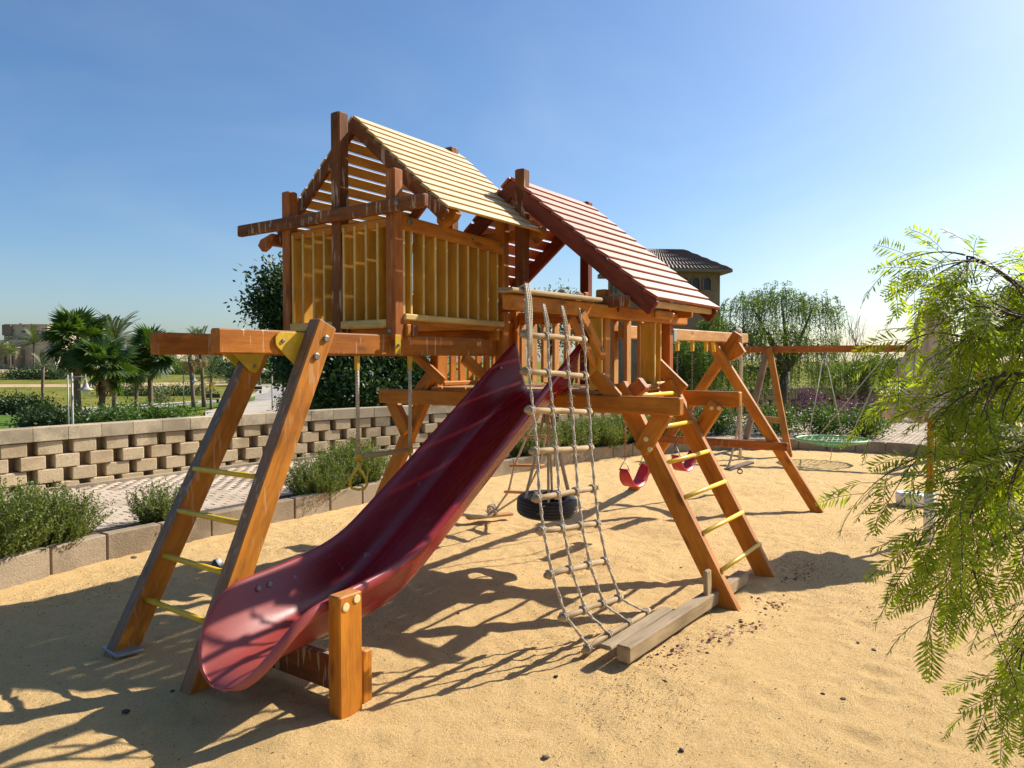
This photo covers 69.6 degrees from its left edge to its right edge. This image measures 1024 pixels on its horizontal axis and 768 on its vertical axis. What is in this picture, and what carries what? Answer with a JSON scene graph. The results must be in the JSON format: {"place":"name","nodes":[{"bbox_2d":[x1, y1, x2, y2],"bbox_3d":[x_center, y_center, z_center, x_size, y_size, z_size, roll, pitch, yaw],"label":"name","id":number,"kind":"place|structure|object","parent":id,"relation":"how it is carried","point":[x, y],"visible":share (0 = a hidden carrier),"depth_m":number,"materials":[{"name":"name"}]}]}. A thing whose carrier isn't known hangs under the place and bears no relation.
{"place":"outdoors","nodes":[
{"label":"outdoors","id":0,"kind":"place"},
{"bbox_2d":[0,415,19,428],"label":"green lawn","id":1,"kind":"structure","parent":0,"point":[3,418],"depth_m":51.66,"materials":[{"name":"green plant"}]},
{"bbox_2d":[0,369,47,372],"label":"sand","id":2,"kind":"structure","parent":0,"point":[14,370],"depth_m":197.43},
{"bbox_2d":[83,384,284,413],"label":"road","id":3,"kind":"structure","parent":0,"point":[265,396],"depth_m":85.62,"materials":[{"name":"grey asphalt"}]},
{"bbox_2d":[205,394,219,402],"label":"bench","id":4,"kind":"object","parent":3,"relation":"on","point":[215,396],"visible":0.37,"depth_m":74.23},
{"bbox_2d":[205,399,278,415],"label":"driveway","id":5,"kind":"structure","parent":0,"point":[258,406],"depth_m":66.25,"materials":[{"name":"grey concrete"}]},
{"bbox_2d":[82,457,513,535],"bbox_3d":[3.316,1.448,9.699,24.388,0.001,12.030,-1,2,-20],"label":"soil strip","id":6,"kind":"object","parent":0,"point":[98,531],"visible":0.07,"depth_m":7.97,"materials":[{"name":"brown soil"}]},
{"bbox_2d":[0,477,81,558],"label":"rosemary bush","id":7,"kind":"object","parent":6,"relation":"on","point":[9,543],"visible":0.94,"depth_m":6.47,"materials":[{"name":"green plant"}]},
{"bbox_2d":[0,481,116,551],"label":"rosemary bush","id":8,"kind":"object","parent":6,"relation":"on","point":[75,527],"visible":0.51,"depth_m":6.93,"materials":[{"name":"green plant"}]},
{"bbox_2d":[125,477,181,523],"bbox_3d":[-3.771,1.290,8.006,0.748,0.503,0.929,-1,2,-21],"label":"rosemary bush","id":9,"kind":"object","parent":6,"relation":"on","point":[156,509],"visible":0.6,"depth_m":7.79,"materials":[{"name":"green plant"}]},
{"bbox_2d":[284,453,355,496],"bbox_3d":[-2.552,1.174,9.637,1.108,0.605,1.092,1,2,25],"label":"rosemary bush","id":10,"kind":"object","parent":6,"relation":"on","point":[316,478],"visible":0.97,"depth_m":9.49,"materials":[{"name":"green plant"}]},
{"bbox_2d":[310,432,390,487],"bbox_3d":[-2.232,1.060,10.334,1.230,0.793,1.306,1,2,25],"label":"rosemary bush","id":11,"kind":"object","parent":6,"relation":"on","point":[371,468],"visible":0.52,"depth_m":10.15,"materials":[{"name":"green plant"}]},
{"bbox_2d":[508,425,565,457],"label":"rosemary bush","id":12,"kind":"object","parent":6,"relation":"on","point":[529,443],"visible":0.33,"depth_m":13.20,"materials":[{"name":"green plant"}]},
{"bbox_2d":[533,416,602,451],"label":"rosemary bush","id":13,"kind":"object","parent":6,"relation":"on","point":[566,430],"visible":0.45,"depth_m":14.04,"materials":[{"name":"green plant"}]},
{"bbox_2d":[564,412,630,448],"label":"rosemary bush","id":14,"kind":"object","parent":6,"relation":"on","point":[608,436],"visible":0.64,"depth_m":14.56,"materials":[{"name":"green plant"}]},
{"bbox_2d":[601,413,649,443],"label":"rosemary bush","id":15,"kind":"object","parent":6,"relation":"on","point":[630,439],"visible":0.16,"depth_m":15.18,"materials":[{"name":"green plant"}]},
{"bbox_2d":[645,415,683,435],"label":"rosemary bush","id":16,"kind":"object","parent":6,"relation":"on","point":[680,433],"visible":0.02,"depth_m":15.56,"materials":[{"name":"green plant"}]},
{"bbox_2d":[0,449,1023,767],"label":"sand ground","id":17,"kind":"structure","parent":0,"point":[466,661],"depth_m":4.72,"materials":[{"name":"beige sand"}]},
{"bbox_2d":[121,709,129,713],"bbox_3d":[-2.100,1.780,4.008,0.048,0.022,0.034,0,2,2],"label":"stone","id":18,"kind":"object","parent":17,"relation":"on","point":[125,711],"visible":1,"depth_m":4.00,"materials":[{"name":"grey stone"}]},
{"bbox_2d":[211,558,222,567],"bbox_3d":[-2.751,1.680,6.878,0.102,0.103,0.103,1,2,35],"label":"toy ball","id":19,"kind":"object","parent":17,"relation":"on","point":[217,562],"visible":0.74,"depth_m":6.84,"materials":[{"name":"white plastic"}]},
{"bbox_2d":[101,111,824,719],"bbox_3d":[0.615,-0.266,7.620,4.172,4.055,8.724,1,2,35],"label":"play set","id":20,"kind":"object","parent":17,"relation":"on","point":[397,281],"visible":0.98,"depth_m":5.90,"materials":[{"name":"brown wood"}]},
{"bbox_2d":[348,355,412,490],"bbox_3d":[-0.978,0.284,5.677,0.125,1.013,0.654,1,2,35],"label":"trapeze bar","id":21,"kind":"object","parent":20,"relation":"hanging from","point":[359,456],"visible":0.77,"depth_m":5.47,"materials":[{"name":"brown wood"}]},
{"bbox_2d":[462,413,556,519],"bbox_3d":[0.060,0.875,8.642,1.321,1.446,0.511,1,2,25],"label":"step rope ladder","id":22,"kind":"object","parent":20,"relation":"hanging from","point":[493,510],"visible":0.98,"depth_m":8.64,"materials":[{"name":"beige fabric"}]},
{"bbox_2d":[517,413,577,521],"bbox_3d":[0.329,0.722,6.877,0.571,1.029,0.571,1,2,35],"label":"tyre swing","id":23,"kind":"object","parent":20,"relation":"hanging from","point":[527,507],"visible":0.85,"depth_m":6.76,"materials":[{"name":"rubber"}]},
{"bbox_2d":[518,283,650,653],"bbox_3d":[0.451,0.513,5.140,0.639,2.430,1.161,1,2,35],"label":"rope ladder","id":24,"kind":"object","parent":20,"relation":"attached to","point":[528,334],"visible":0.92,"depth_m":5.02,"materials":[{"name":"beige fabric"}]},
{"bbox_2d":[619,420,648,487],"bbox_3d":[1.318,0.350,7.912,0.150,1.510,0.518,1,2,35],"label":"belt swing","id":25,"kind":"object","parent":20,"relation":"hanging from","point":[640,478],"visible":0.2,"depth_m":7.85,"materials":[{"name":"red plastic"}]},
{"bbox_2d":[671,351,695,471],"bbox_3d":[2.118,0.315,9.054,0.150,1.510,0.551,1,2,35],"label":"belt swing","id":26,"kind":"object","parent":20,"relation":"hanging from","point":[688,465],"visible":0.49,"depth_m":9.10,"materials":[{"name":"red plastic"}]},
{"bbox_2d":[724,328,753,473],"bbox_3d":[3.277,0.250,10.689,0.477,2.120,0.211,-1,2,-28],"label":"rope swing","id":27,"kind":"object","parent":20,"relation":"hanging from","point":[739,429],"visible":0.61,"depth_m":10.64,"materials":[{"name":"beige fabric"}]},
{"bbox_2d":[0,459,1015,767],"bbox_3d":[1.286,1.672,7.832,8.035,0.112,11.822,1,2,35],"label":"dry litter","id":28,"kind":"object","parent":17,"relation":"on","point":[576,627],"visible":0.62,"depth_m":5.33,"materials":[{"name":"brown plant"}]},
{"bbox_2d":[600,606,672,650],"bbox_3d":[0.856,1.643,4.985,0.085,0.031,0.901,1,3,37],"label":"plank","id":29,"kind":"object","parent":17,"relation":"on","point":[612,643],"visible":0.95,"depth_m":4.92,"materials":[{"name":"beige wood"}]},
{"bbox_2d":[617,570,747,663],"bbox_3d":[1.330,1.666,5.441,0.095,0.105,2.092,1,2,37],"label":"plank","id":30,"kind":"object","parent":17,"relation":"on","point":[641,642],"visible":1,"depth_m":5.09,"materials":[{"name":"beige wood"}]},
{"bbox_2d":[703,569,711,613],"bbox_3d":[1.498,1.625,5.645,0.035,0.401,0.100,-2,-3,35],"label":"stake","id":31,"kind":"object","parent":17,"relation":"on","point":[707,587],"visible":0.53,"depth_m":5.62,"materials":[{"name":"beige wood"}]},
{"bbox_2d":[638,563,830,681],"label":"fallen petals","id":32,"kind":"object","parent":17,"relation":"on","point":[702,640],"visible":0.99,"depth_m":5.14,"materials":[{"name":"plant"}]},
{"bbox_2d":[743,345,1001,468],"bbox_3d":[6.951,0.374,14.636,4.850,2.278,1.316,1,2,26],"label":"swing frame","id":33,"kind":"object","parent":17,"relation":"on","point":[768,352],"visible":0.28,"depth_m":15.01,"materials":[{"name":"orange-brown stained timber"}]},
{"bbox_2d":[795,352,887,460],"bbox_3d":[6.245,0.398,14.071,1.441,2.086,1.876,1,2,35],"label":"net swing","id":34,"kind":"object","parent":33,"relation":"hanging from","point":[832,443],"visible":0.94,"depth_m":14.17,"materials":[{"name":"fabric"}]},
{"bbox_2d":[895,490,923,506],"bbox_3d":[5.289,1.510,9.774,0.380,0.170,0.380,1,2,35],"label":"umbrella weight","id":35,"kind":"object","parent":17,"relation":"on","point":[898,496],"visible":0.38,"depth_m":9.66,"materials":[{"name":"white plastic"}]},
{"bbox_2d":[815,223,1023,767],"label":"pepper tree","id":36,"kind":"object","parent":17,"relation":"on","point":[983,322],"visible":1,"depth_m":2.61,"materials":[{"name":"green plant"}]},
{"bbox_2d":[878,298,986,541],"bbox_3d":[4.408,0.367,7.773,0.965,2.580,0.973,0,2,4],"label":"parasol","id":37,"kind":"object","parent":17,"relation":"on","point":[928,345],"visible":0.23,"depth_m":7.62,"materials":[{"name":"white fabric"}]},
{"bbox_2d":[0,361,1023,421],"bbox_3d":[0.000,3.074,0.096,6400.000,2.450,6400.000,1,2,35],"label":"park ground","id":38,"kind":"structure","parent":0,"point":[89,399],"depth_m":98.87,"materials":[{"name":"green plant"}]},
{"bbox_2d":[0,336,19,353],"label":"date palm","id":39,"kind":"object","parent":38,"relation":"on","point":[3,346],"visible":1,"depth_m":120.62,"materials":[{"name":"green plant"}]},
{"bbox_2d":[0,341,26,372],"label":"date palm","id":40,"kind":"object","parent":38,"relation":"on","point":[10,353],"visible":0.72,"depth_m":154.90,"materials":[{"name":"green plant"}]},
{"bbox_2d":[0,385,53,414],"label":"park hedge","id":41,"kind":"object","parent":38,"relation":"on","point":[8,404],"visible":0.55,"depth_m":59.52,"materials":[{"name":"green plant"}]},
{"bbox_2d":[14,324,45,368],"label":"date palm","id":42,"kind":"object","parent":38,"relation":"on","point":[32,333],"visible":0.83,"depth_m":149.72,"materials":[{"name":"green plant"}]},
{"bbox_2d":[0,360,73,379],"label":"bushes","id":43,"kind":"object","parent":38,"relation":"on","point":[19,373],"visible":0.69,"depth_m":139.04,"materials":[{"name":"green plant"}]},
{"bbox_2d":[14,388,60,426],"bbox_3d":[-25.589,1.952,40.256,3.938,3.549,2.423,1,2,35],"label":"shrub block","id":44,"kind":"object","parent":38,"relation":"on","point":[32,401],"visible":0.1,"depth_m":39.99,"materials":[{"name":"green plant"}]},
{"bbox_2d":[23,349,57,399],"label":"date palm","id":45,"kind":"object","parent":38,"relation":"on","point":[43,366],"visible":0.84,"depth_m":61.93,"materials":[{"name":"green plant"}]},
{"bbox_2d":[39,398,53,409],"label":"spiky plant","id":46,"kind":"object","parent":38,"relation":"on","point":[46,402],"visible":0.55,"depth_m":37.99,"materials":[{"name":"green plant"}]},
{"bbox_2d":[0,323,99,368],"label":"stone building","id":47,"kind":"structure","parent":38,"relation":"on","point":[10,331],"depth_m":213.87,"materials":[{"name":"beige stone"}]},
{"bbox_2d":[4,392,98,427],"bbox_3d":[-23.015,2.173,37.108,6.213,3.621,3.182,0,2,14],"label":"hedge","id":48,"kind":"object","parent":38,"relation":"on","point":[44,417],"visible":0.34,"depth_m":36.69,"materials":[{"name":"green plant"}]},
{"bbox_2d":[67,375,68,423],"bbox_3d":[-20.494,1.405,34.059,0.065,3.663,0.068,0,2,12],"label":"thin pole","id":49,"kind":"object","parent":38,"relation":"on","point":[68,398],"visible":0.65,"depth_m":34.02,"materials":[{"name":"metal"}]},
{"bbox_2d":[34,303,113,418],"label":"fan palm","id":50,"kind":"object","parent":38,"relation":"on","point":[66,326],"visible":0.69,"depth_m":43.28,"materials":[{"name":"green plant"}]},
{"bbox_2d":[71,373,93,423],"bbox_3d":[-18.075,1.451,31.120,0.899,3.855,0.590,1,2,23],"label":"lamp post","id":51,"kind":"object","parent":38,"relation":"on","point":[85,389],"visible":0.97,"depth_m":30.99,"materials":[{"name":"metal"}]},
{"bbox_2d":[62,332,143,414],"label":"fan palm","id":52,"kind":"object","parent":38,"relation":"on","point":[86,356],"visible":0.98,"depth_m":40.57,"materials":[{"name":"green plant"}]},
{"bbox_2d":[64,396,149,423],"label":"hedge","id":53,"kind":"object","parent":38,"relation":"on","point":[111,415],"visible":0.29,"depth_m":35.83,"materials":[{"name":"green plant"}]},
{"bbox_2d":[0,381,228,386],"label":"sand strip","id":54,"kind":"object","parent":38,"relation":"on","point":[65,385],"visible":0.45,"depth_m":117.79,"materials":[{"name":"beige sand"}]},
{"bbox_2d":[95,309,139,411],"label":"date palm","id":55,"kind":"object","parent":38,"relation":"on","point":[120,326],"visible":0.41,"depth_m":51.96,"materials":[{"name":"green plant"}]},
{"bbox_2d":[120,345,158,406],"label":"fan palm","id":56,"kind":"object","parent":38,"relation":"on","point":[136,381],"visible":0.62,"depth_m":45.75,"materials":[{"name":"green plant"}]},
{"bbox_2d":[128,323,181,410],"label":"fan palm","id":57,"kind":"object","parent":38,"relation":"on","point":[164,363],"visible":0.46,"depth_m":46.75,"materials":[{"name":"green plant"}]},
{"bbox_2d":[91,379,218,395],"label":"park hedge","id":58,"kind":"object","parent":38,"relation":"on","point":[143,391],"visible":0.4,"depth_m":89.75,"materials":[{"name":"green plant"}]},
{"bbox_2d":[127,339,186,358],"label":"stone building","id":59,"kind":"structure","parent":38,"relation":"on","point":[155,358],"depth_m":204.91,"materials":[{"name":"beige stone"}]},
{"bbox_2d":[109,395,208,419],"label":"hedge","id":60,"kind":"object","parent":38,"relation":"on","point":[152,413],"visible":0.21,"depth_m":37.86,"materials":[{"name":"green plant"}]},
{"bbox_2d":[145,383,179,403],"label":"field shrub","id":61,"kind":"object","parent":38,"relation":"on","point":[160,398],"visible":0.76,"depth_m":74.82,"materials":[{"name":"green plant"}]},
{"bbox_2d":[70,386,270,408],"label":"footpath","id":62,"kind":"structure","parent":38,"relation":"on","point":[265,390],"depth_m":89.73,"materials":[{"name":"grey concrete"}]},
{"bbox_2d":[183,373,196,406],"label":"lamp post","id":63,"kind":"object","parent":38,"relation":"on","point":[193,380],"visible":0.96,"depth_m":65.99,"materials":[{"name":"metal"}]},
{"bbox_2d":[155,355,229,374],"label":"bushes","id":64,"kind":"object","parent":38,"relation":"on","point":[176,369],"visible":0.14,"depth_m":168.55,"materials":[{"name":"green plant"}]},
{"bbox_2d":[174,355,224,360],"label":"white building","id":65,"kind":"structure","parent":38,"relation":"on","point":[211,355],"depth_m":259.96,"materials":[{"name":"white"}]},
{"bbox_2d":[154,397,254,410],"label":"verge","id":66,"kind":"structure","parent":38,"relation":"on","point":[215,404],"depth_m":68.03,"materials":[{"name":"green plant"}]},
{"bbox_2d":[171,327,205,407],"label":"date palm","id":67,"kind":"object","parent":66,"relation":"on","point":[189,367],"visible":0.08,"depth_m":65.95,"materials":[{"name":"green plant"}]},
{"bbox_2d":[177,326,223,406],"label":"date palm","id":68,"kind":"object","parent":66,"relation":"on","point":[201,361],"visible":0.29,"depth_m":66.83,"materials":[{"name":"green plant"}]},
{"bbox_2d":[196,361,225,409],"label":"date palm","id":69,"kind":"object","parent":38,"relation":"on","point":[211,382],"visible":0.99,"depth_m":63.97,"materials":[{"name":"green plant"}]},
{"bbox_2d":[199,355,277,377],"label":"bushes","id":70,"kind":"object","parent":38,"relation":"on","point":[220,362],"visible":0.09,"depth_m":149.05,"materials":[{"name":"green plant"}]},
{"bbox_2d":[216,360,286,382],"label":"bushes","id":71,"kind":"object","parent":38,"relation":"on","point":[230,373],"visible":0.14,"depth_m":123.67,"materials":[{"name":"green plant"}]},
{"bbox_2d":[254,386,261,392],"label":"bench","id":72,"kind":"object","parent":38,"relation":"on","point":[258,387],"visible":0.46,"depth_m":93.21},
{"bbox_2d":[258,360,269,384],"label":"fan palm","id":73,"kind":"object","parent":38,"relation":"on","point":[259,382],"visible":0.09,"depth_m":115.95,"materials":[{"name":"green plant"}]},
{"bbox_2d":[262,363,272,410],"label":"lamp post","id":74,"kind":"object","parent":38,"relation":"on","point":[263,370],"visible":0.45,"depth_m":62.02,"materials":[{"name":"metal"}]},
{"bbox_2d":[267,388,283,411],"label":"roadside bush","id":75,"kind":"object","parent":38,"relation":"on","point":[278,403],"visible":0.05,"depth_m":60.05,"materials":[{"name":"green plant"}]},
{"bbox_2d":[156,355,490,363],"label":"treeline","id":76,"kind":"object","parent":38,"relation":"on","point":[271,356],"visible":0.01,"depth_m":415.29,"materials":[{"name":"green plant"}]},
{"bbox_2d":[224,251,457,409],"bbox_3d":[-5.436,-0.419,24.356,6.873,7.956,5.950,1,2,35],"label":"ficus tree","id":77,"kind":"object","parent":38,"relation":"on","point":[335,387],"visible":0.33,"depth_m":23.20,"materials":[{"name":"green plant"}]},
{"bbox_2d":[0,388,1023,493],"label":"block wall","id":78,"kind":"structure","parent":38,"relation":"on","point":[71,454],"depth_m":11.60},
{"bbox_2d":[0,438,1023,589],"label":"kerb","id":79,"kind":"structure","parent":38,"relation":"on","point":[38,563],"depth_m":8.18,"materials":[{"name":"beige concrete"}]},
{"bbox_2d":[520,278,576,383],"bbox_3d":[2.059,-2.530,40.147,4.643,6.280,4.564,1,2,35],"label":"distant tree","id":80,"kind":"object","parent":38,"relation":"on","point":[550,328],"visible":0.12,"depth_m":39.68,"materials":[{"name":"green plant"}]},
{"bbox_2d":[597,248,732,390],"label":"villa tower","id":81,"kind":"structure","parent":38,"relation":"on","point":[701,274],"depth_m":40.29,"materials":[{"name":"tile"}]},
{"bbox_2d":[691,277,700,289],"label":"window","id":82,"kind":"structure","parent":81,"relation":"in","point":[695,281],"depth_m":40.25,"materials":[{"name":"grey glass"}]},
{"bbox_2d":[702,276,711,290],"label":"window","id":83,"kind":"structure","parent":81,"relation":"in","point":[706,281],"depth_m":40.35,"materials":[{"name":"grey glass"}]},
{"bbox_2d":[673,314,751,414],"bbox_3d":[5.979,-0.688,24.045,3.863,3.507,2.953,0,2,-15],"label":"pepper tree","id":84,"kind":"object","parent":38,"relation":"on","point":[701,367],"visible":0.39,"depth_m":23.50,"materials":[{"name":"green plant"}]},
{"bbox_2d":[693,406,752,435],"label":"green shrub","id":85,"kind":"object","parent":38,"relation":"on","point":[720,422],"visible":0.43,"depth_m":17.65,"materials":[{"name":"green plant"}]},
{"bbox_2d":[737,400,809,435],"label":"green shrub","id":86,"kind":"object","parent":38,"relation":"on","point":[789,416],"visible":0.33,"depth_m":17.68,"materials":[{"name":"green plant"}]},
{"bbox_2d":[787,386,860,435],"bbox_3d":[7.457,0.806,17.493,1.691,1.537,1.624,-1,2,-24],"label":"green shrub","id":87,"kind":"object","parent":38,"relation":"on","point":[820,421],"visible":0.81,"depth_m":17.34,"materials":[{"name":"green plant"}]},
{"bbox_2d":[825,313,884,387],"bbox_3d":[11.998,-0.796,25.968,2.080,3.582,2.381,1,2,35],"label":"bare shrub","id":88,"kind":"object","parent":38,"relation":"on","point":[856,335],"visible":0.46,"depth_m":25.90,"materials":[{"name":"plant"}]},
{"bbox_2d":[830,400,903,437],"bbox_3d":[8.294,0.905,17.225,1.471,1.221,1.755,1,2,35],"label":"green shrub","id":89,"kind":"object","parent":38,"relation":"on","point":[868,432],"visible":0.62,"depth_m":17.05,"materials":[{"name":"green plant"}]},
{"bbox_2d":[0,0,1023,360],"label":"sky","id":90,"kind":"structure","parent":0,"point":[766,141],"materials":[{"name":"blue"}]},
{"bbox_2d":[3,414,1023,529],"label":"paved path","id":91,"kind":"structure","parent":0,"point":[224,490],"depth_m":10.45,"materials":[{"name":"grey concrete"}]},
{"bbox_2d":[2,412,1021,496],"bbox_3d":[2.873,1.296,15.425,35.576,0.065,10.538,-1,2,-29],"label":"wall edging","id":92,"kind":"object","parent":91,"relation":"on","point":[156,475],"depth_m":11.24,"materials":[{"name":"beige concrete"}]},
{"bbox_2d":[706,280,850,424],"bbox_3d":[7.525,-0.899,20.615,3.940,4.143,3.172,-1,2,-19],"label":"pepper tree","id":93,"kind":"object","parent":91,"relation":"on","point":[785,363],"visible":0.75,"depth_m":20.36,"materials":[{"name":"green plant"}]},
{"bbox_2d":[788,383,831,426],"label":"purple shrub","id":94,"kind":"object","parent":91,"relation":"on","point":[809,398],"visible":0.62,"depth_m":18.82,"materials":[{"name":"purple plant"}]},
{"bbox_2d":[832,395,861,417],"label":"purple shrub","id":95,"kind":"object","parent":91,"relation":"on","point":[850,407],"visible":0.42,"depth_m":19.39,"materials":[{"name":"purple plant"}]},
{"bbox_2d":[808,353,902,407],"bbox_3d":[11.447,0.041,23.015,4.418,2.115,2.464,0,2,5],"label":"shrub","id":96,"kind":"object","parent":91,"relation":"on","point":[863,389],"visible":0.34,"depth_m":22.69,"materials":[{"name":"plant"}]},
{"bbox_2d":[849,395,878,419],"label":"purple shrub","id":97,"kind":"object","parent":91,"relation":"on","point":[866,404],"visible":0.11,"depth_m":18.35,"materials":[{"name":"purple plant"}]},
{"bbox_2d":[984,369,1023,425],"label":"green shrub","id":98,"kind":"object","parent":91,"relation":"on","point":[1010,398],"visible":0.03,"depth_m":19.72,"materials":[{"name":"green plant"}]}
]}

